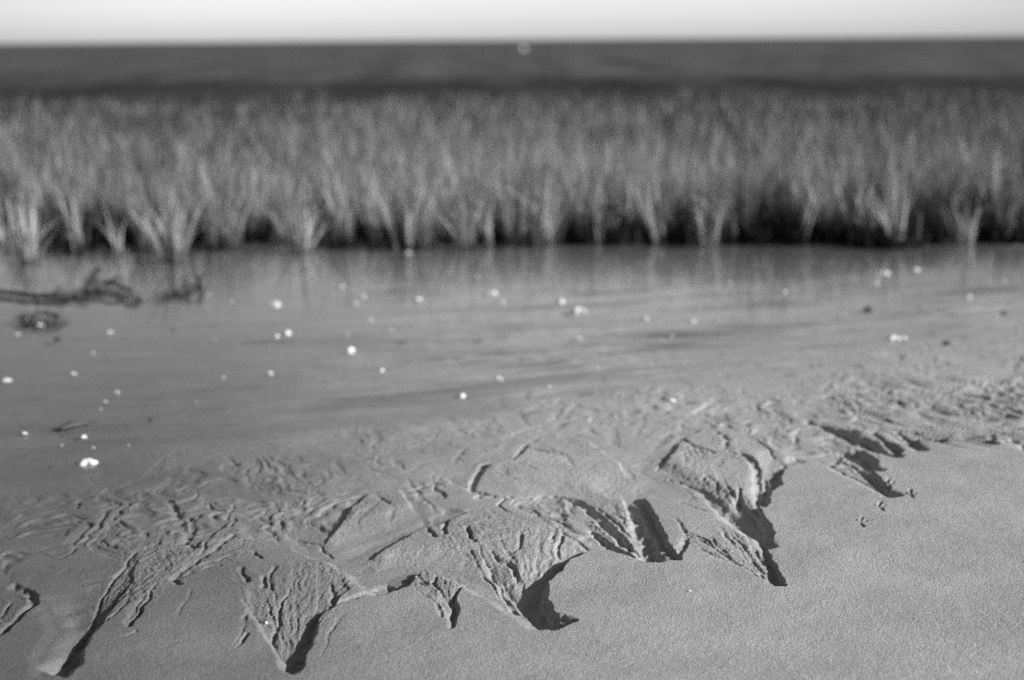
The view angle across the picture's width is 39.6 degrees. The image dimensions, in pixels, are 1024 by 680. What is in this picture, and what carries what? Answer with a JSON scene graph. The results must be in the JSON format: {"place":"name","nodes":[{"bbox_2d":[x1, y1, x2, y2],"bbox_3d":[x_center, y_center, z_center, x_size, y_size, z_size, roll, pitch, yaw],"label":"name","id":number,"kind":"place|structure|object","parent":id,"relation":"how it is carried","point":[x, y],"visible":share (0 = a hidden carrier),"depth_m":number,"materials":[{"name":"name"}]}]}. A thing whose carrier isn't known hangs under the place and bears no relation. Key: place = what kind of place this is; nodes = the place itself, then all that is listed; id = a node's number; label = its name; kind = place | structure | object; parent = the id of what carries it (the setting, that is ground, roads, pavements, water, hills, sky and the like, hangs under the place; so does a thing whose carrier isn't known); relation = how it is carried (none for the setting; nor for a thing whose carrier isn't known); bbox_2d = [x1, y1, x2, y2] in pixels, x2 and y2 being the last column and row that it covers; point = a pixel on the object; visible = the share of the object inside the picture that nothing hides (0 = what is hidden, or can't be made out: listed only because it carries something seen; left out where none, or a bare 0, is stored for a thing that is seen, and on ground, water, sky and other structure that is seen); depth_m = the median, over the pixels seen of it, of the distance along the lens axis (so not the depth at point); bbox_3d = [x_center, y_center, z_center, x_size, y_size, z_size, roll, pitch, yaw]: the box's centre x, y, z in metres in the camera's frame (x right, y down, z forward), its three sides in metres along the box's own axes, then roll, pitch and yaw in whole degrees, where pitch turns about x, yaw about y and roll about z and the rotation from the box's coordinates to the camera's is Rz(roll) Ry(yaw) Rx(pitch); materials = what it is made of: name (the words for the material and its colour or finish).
{"place":"outdoors","nodes":[
{"label":"outdoors","id":0,"kind":"place"},
{"bbox_2d":[0,230,1023,679],"bbox_3d":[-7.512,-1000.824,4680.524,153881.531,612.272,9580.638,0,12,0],"label":"sand ground","id":1,"kind":"structure","parent":0,"point":[820,476],"depth_m":3.47,"materials":[{"name":"grey sand"}]},
{"bbox_2d":[0,378,12,382],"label":"shell fragment","id":2,"kind":"object","parent":1,"relation":"on","point":[5,380],"visible":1,"depth_m":4.41,"materials":[{"name":"white"}]},
{"bbox_2d":[11,308,71,323],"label":"seaweed clump","id":3,"kind":"object","parent":1,"relation":"on","point":[45,315],"visible":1,"depth_m":5.31,"materials":[{"name":"grey plant"}]},
{"bbox_2d":[53,337,61,342],"bbox_3d":[-1.606,0.000,5.025,0.028,0.021,0.037,-11,16,-41],"label":"dark pebble","id":4,"kind":"object","parent":1,"relation":"on","point":[57,339],"visible":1,"depth_m":5.02,"materials":[{"name":"grey stone"}]},
{"bbox_2d":[0,267,141,303],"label":"driftwood branch","id":5,"kind":"object","parent":1,"relation":"on","point":[93,281],"visible":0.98,"depth_m":5.86,"materials":[{"name":"grey wood"}]},
{"bbox_2d":[59,420,95,430],"bbox_3d":[-1.179,0.227,3.857,0.022,0.023,0.108,9,15,38],"label":"dark stick","id":6,"kind":"object","parent":1,"relation":"on","point":[69,425],"visible":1,"depth_m":3.84,"materials":[{"name":"grey wood"}]},
{"bbox_2d":[78,458,98,465],"bbox_3d":[-1.055,0.306,3.530,0.056,0.016,0.042,-10,38,-15],"label":"oyster shell","id":7,"kind":"object","parent":1,"relation":"on","point":[86,461],"visible":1,"depth_m":3.53},
{"bbox_2d":[122,291,146,301],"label":"seaweed clump","id":8,"kind":"object","parent":1,"relation":"on","point":[132,296],"visible":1,"depth_m":5.75,"materials":[{"name":"grey plant"}]},
{"bbox_2d":[155,271,206,301],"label":"driftwood branch","id":9,"kind":"object","parent":1,"relation":"on","point":[181,289],"visible":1,"depth_m":5.90,"materials":[{"name":"grey wood"}]},
{"bbox_2d":[269,301,280,306],"bbox_3d":[-0.944,-0.144,5.667,0.046,0.015,0.039,13,31,30],"label":"clam shell","id":10,"kind":"object","parent":1,"relation":"on","point":[276,304],"visible":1,"depth_m":5.66},
{"bbox_2d":[345,347,356,353],"bbox_3d":[-0.544,0.034,4.815,0.037,0.015,0.044,19,23,10],"label":"clam shell","id":11,"kind":"object","parent":1,"relation":"on","point":[349,350],"visible":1,"depth_m":4.80},
{"bbox_2d":[456,393,465,397],"bbox_3d":[-0.151,0.164,4.190,0.028,0.011,0.033,-19,29,-13],"label":"clam shell","id":12,"kind":"object","parent":1,"relation":"on","point":[461,395],"visible":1,"depth_m":4.18},
{"bbox_2d":[487,291,496,295],"bbox_3d":[-0.083,-0.195,5.879,0.044,0.015,0.038,-9,24,13],"label":"clam shell","id":13,"kind":"object","parent":1,"relation":"on","point":[492,292],"visible":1,"depth_m":5.87},
{"bbox_2d":[570,307,587,315],"bbox_3d":[0.257,-0.115,5.475,0.070,0.021,0.057,-15,29,-32],"label":"shell fragment","id":14,"kind":"object","parent":1,"relation":"on","point":[575,311],"visible":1,"depth_m":5.47,"materials":[{"name":"white"}]},
{"bbox_2d":[863,307,873,312],"bbox_3d":[1.369,-0.116,5.462,0.043,0.025,0.035,5,12,-1],"label":"dark pebble","id":15,"kind":"object","parent":1,"relation":"on","point":[868,309],"visible":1,"depth_m":5.45,"materials":[{"name":"grey stone"}]},
{"bbox_2d":[879,271,889,274],"bbox_3d":[1.647,-0.295,6.293,0.054,0.018,0.046,12,39,33],"label":"clam shell","id":16,"kind":"object","parent":1,"relation":"on","point":[884,272],"visible":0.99,"depth_m":6.29},
{"bbox_2d":[887,335,900,339],"bbox_3d":[1.326,-0.005,4.934,0.056,0.016,0.042,1,29,-6],"label":"oyster shell","id":17,"kind":"object","parent":1,"relation":"on","point":[893,337],"visible":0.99,"depth_m":4.93},
{"bbox_2d":[942,341,951,344],"bbox_3d":[1.474,0.013,4.810,0.033,0.019,0.026,5,12,-1],"label":"dark pebble","id":18,"kind":"object","parent":1,"relation":"on","point":[946,343],"visible":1,"depth_m":4.80,"materials":[{"name":"grey stone"}]},
{"bbox_2d":[0,36,1023,108],"bbox_3d":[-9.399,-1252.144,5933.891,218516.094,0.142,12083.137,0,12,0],"label":"sea","id":19,"kind":"structure","parent":0,"point":[830,66],"depth_m":51.65,"materials":[{"name":"liquid"}]},
{"bbox_2d":[0,84,1023,258],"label":"ground","id":20,"kind":"structure","parent":0,"point":[246,238],"depth_m":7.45,"materials":[{"name":"grey plant"}]},
{"bbox_2d":[0,183,22,255],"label":"grass tuft","id":21,"kind":"object","parent":20,"relation":"on","point":[2,238],"visible":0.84,"depth_m":7.17,"materials":[{"name":"grey plant"}]},
{"bbox_2d":[1,201,56,251],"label":"grass tuft","id":22,"kind":"object","parent":20,"relation":"on","point":[31,227],"visible":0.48,"depth_m":7.24,"materials":[{"name":"grey plant"}]},
{"bbox_2d":[0,183,69,265],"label":"grass tuft","id":23,"kind":"object","parent":20,"relation":"on","point":[28,258],"visible":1,"depth_m":6.79,"materials":[{"name":"grey plant"}]},
{"bbox_2d":[49,182,92,254],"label":"grass tuft","id":24,"kind":"object","parent":20,"relation":"on","point":[78,239],"visible":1,"depth_m":7.14,"materials":[{"name":"grey plant"}]},
{"bbox_2d":[87,208,126,256],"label":"grass tuft","id":25,"kind":"object","parent":20,"relation":"on","point":[117,248],"visible":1,"depth_m":7.06,"materials":[{"name":"grey plant"}]},
{"bbox_2d":[131,191,207,263],"bbox_3d":[-1.630,-0.551,6.847,0.383,0.360,0.303,-8,14,-32],"label":"grass tuft","id":26,"kind":"object","parent":20,"relation":"on","point":[173,246],"visible":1,"depth_m":6.85,"materials":[{"name":"grey plant"}]},
{"bbox_2d":[212,197,238,247],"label":"grass tuft","id":27,"kind":"object","parent":20,"relation":"on","point":[223,233],"visible":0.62,"depth_m":7.34,"materials":[{"name":"grey plant"}]},
{"bbox_2d":[256,202,300,243],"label":"grass tuft","id":28,"kind":"object","parent":20,"relation":"on","point":[278,235],"visible":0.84,"depth_m":7.51,"materials":[{"name":"grey plant"}]},
{"bbox_2d":[253,186,360,254],"bbox_3d":[-1.000,-0.619,7.097,0.577,0.380,0.302,0,12,0],"label":"grass tuft","id":29,"kind":"object","parent":20,"relation":"on","point":[301,247],"visible":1,"depth_m":7.09,"materials":[{"name":"grey plant"}]},
{"bbox_2d":[308,191,356,248],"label":"grass tuft","id":30,"kind":"object","parent":20,"relation":"on","point":[337,236],"visible":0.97,"depth_m":7.28,"materials":[{"name":"grey plant"}]},
{"bbox_2d":[317,175,371,246],"bbox_3d":[-0.885,-0.686,7.394,0.273,0.387,0.383,9,15,38],"label":"grass tuft","id":31,"kind":"object","parent":20,"relation":"on","point":[347,235],"visible":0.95,"depth_m":7.34,"materials":[{"name":"grey plant"}]},
{"bbox_2d":[360,164,405,249],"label":"grass tuft","id":32,"kind":"object","parent":20,"relation":"on","point":[394,232],"visible":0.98,"depth_m":7.17,"materials":[{"name":"grey plant"}]},
{"bbox_2d":[393,175,440,249],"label":"grass tuft","id":33,"kind":"object","parent":20,"relation":"on","point":[410,235],"visible":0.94,"depth_m":7.18,"materials":[{"name":"grey plant"}]},
{"bbox_2d":[412,191,441,248],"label":"grass tuft","id":34,"kind":"object","parent":20,"relation":"on","point":[427,235],"visible":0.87,"depth_m":7.22,"materials":[{"name":"grey plant"}]},
{"bbox_2d":[409,179,495,250],"bbox_3d":[-0.270,-0.636,7.197,0.341,0.362,0.389,-10,15,-37],"label":"grass tuft","id":35,"kind":"object","parent":20,"relation":"on","point":[467,240],"visible":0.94,"depth_m":7.15,"materials":[{"name":"grey plant"}]},
{"bbox_2d":[477,197,493,247],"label":"grass tuft","id":36,"kind":"object","parent":20,"relation":"on","point":[489,232],"visible":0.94,"depth_m":7.28,"materials":[{"name":"grey plant"}]},
{"bbox_2d":[497,200,518,243],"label":"grass tuft","id":37,"kind":"object","parent":20,"relation":"on","point":[505,226],"visible":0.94,"depth_m":7.42,"materials":[{"name":"grey plant"}]},
{"bbox_2d":[480,156,581,241],"bbox_3d":[0.097,-0.740,7.455,0.464,0.453,0.513,9,15,37],"label":"grass tuft","id":38,"kind":"object","parent":20,"relation":"on","point":[551,201],"visible":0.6,"depth_m":7.42,"materials":[{"name":"grey plant"}]},
{"bbox_2d":[528,196,572,246],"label":"grass tuft","id":39,"kind":"object","parent":20,"relation":"on","point":[551,232],"visible":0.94,"depth_m":7.26,"materials":[{"name":"grey plant"}]},
{"bbox_2d":[575,183,627,245],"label":"grass tuft","id":40,"kind":"object","parent":20,"relation":"on","point":[598,222],"visible":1,"depth_m":7.32,"materials":[{"name":"grey plant"}]},
{"bbox_2d":[615,176,649,228],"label":"grass tuft","id":41,"kind":"object","parent":20,"relation":"on","point":[630,220],"visible":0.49,"depth_m":7.51,"materials":[{"name":"grey plant"}]},
{"bbox_2d":[621,179,688,245],"bbox_3d":[0.724,-0.658,7.280,0.256,0.356,0.309,8,15,35],"label":"grass tuft","id":42,"kind":"object","parent":20,"relation":"on","point":[653,232],"visible":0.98,"depth_m":7.30,"materials":[{"name":"grey plant"}]},
{"bbox_2d":[665,194,728,247],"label":"grass tuft","id":43,"kind":"object","parent":20,"relation":"on","point":[702,238],"visible":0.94,"depth_m":7.16,"materials":[{"name":"grey plant"}]},
{"bbox_2d":[690,178,742,243],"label":"grass tuft","id":44,"kind":"object","parent":20,"relation":"on","point":[732,229],"visible":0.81,"depth_m":7.37,"materials":[{"name":"grey plant"}]},
{"bbox_2d":[792,159,856,239],"bbox_3d":[1.586,-0.722,7.353,0.311,0.438,0.351,5,13,24],"label":"grass tuft","id":45,"kind":"object","parent":20,"relation":"on","point":[824,209],"visible":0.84,"depth_m":7.34,"materials":[{"name":"grey plant"}]},
{"bbox_2d":[799,167,858,244],"bbox_3d":[1.620,-0.684,7.239,0.311,0.410,0.169,5,13,23],"label":"grass tuft","id":46,"kind":"object","parent":20,"relation":"on","point":[807,216],"visible":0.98,"depth_m":7.25,"materials":[{"name":"grey plant"}]},
{"bbox_2d":[851,192,887,238],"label":"grass tuft","id":47,"kind":"object","parent":20,"relation":"on","point":[873,223],"visible":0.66,"depth_m":7.22,"materials":[{"name":"grey plant"}]},
{"bbox_2d":[865,175,907,248],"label":"grass tuft","id":48,"kind":"object","parent":20,"relation":"on","point":[888,228],"visible":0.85,"depth_m":7.08,"materials":[{"name":"grey plant"}]},
{"bbox_2d":[936,192,983,244],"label":"grass tuft","id":49,"kind":"object","parent":20,"relation":"on","point":[965,238],"visible":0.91,"depth_m":7.15,"materials":[{"name":"grey plant"}]},
{"bbox_2d":[993,184,1023,240],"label":"grass tuft","id":50,"kind":"object","parent":20,"relation":"on","point":[1007,223],"visible":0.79,"depth_m":7.23,"materials":[{"name":"grey plant"}]},
{"bbox_2d":[0,0,1023,43],"label":"sky","id":51,"kind":"structure","parent":0,"point":[21,21],"materials":[{"name":"white"}]}
]}

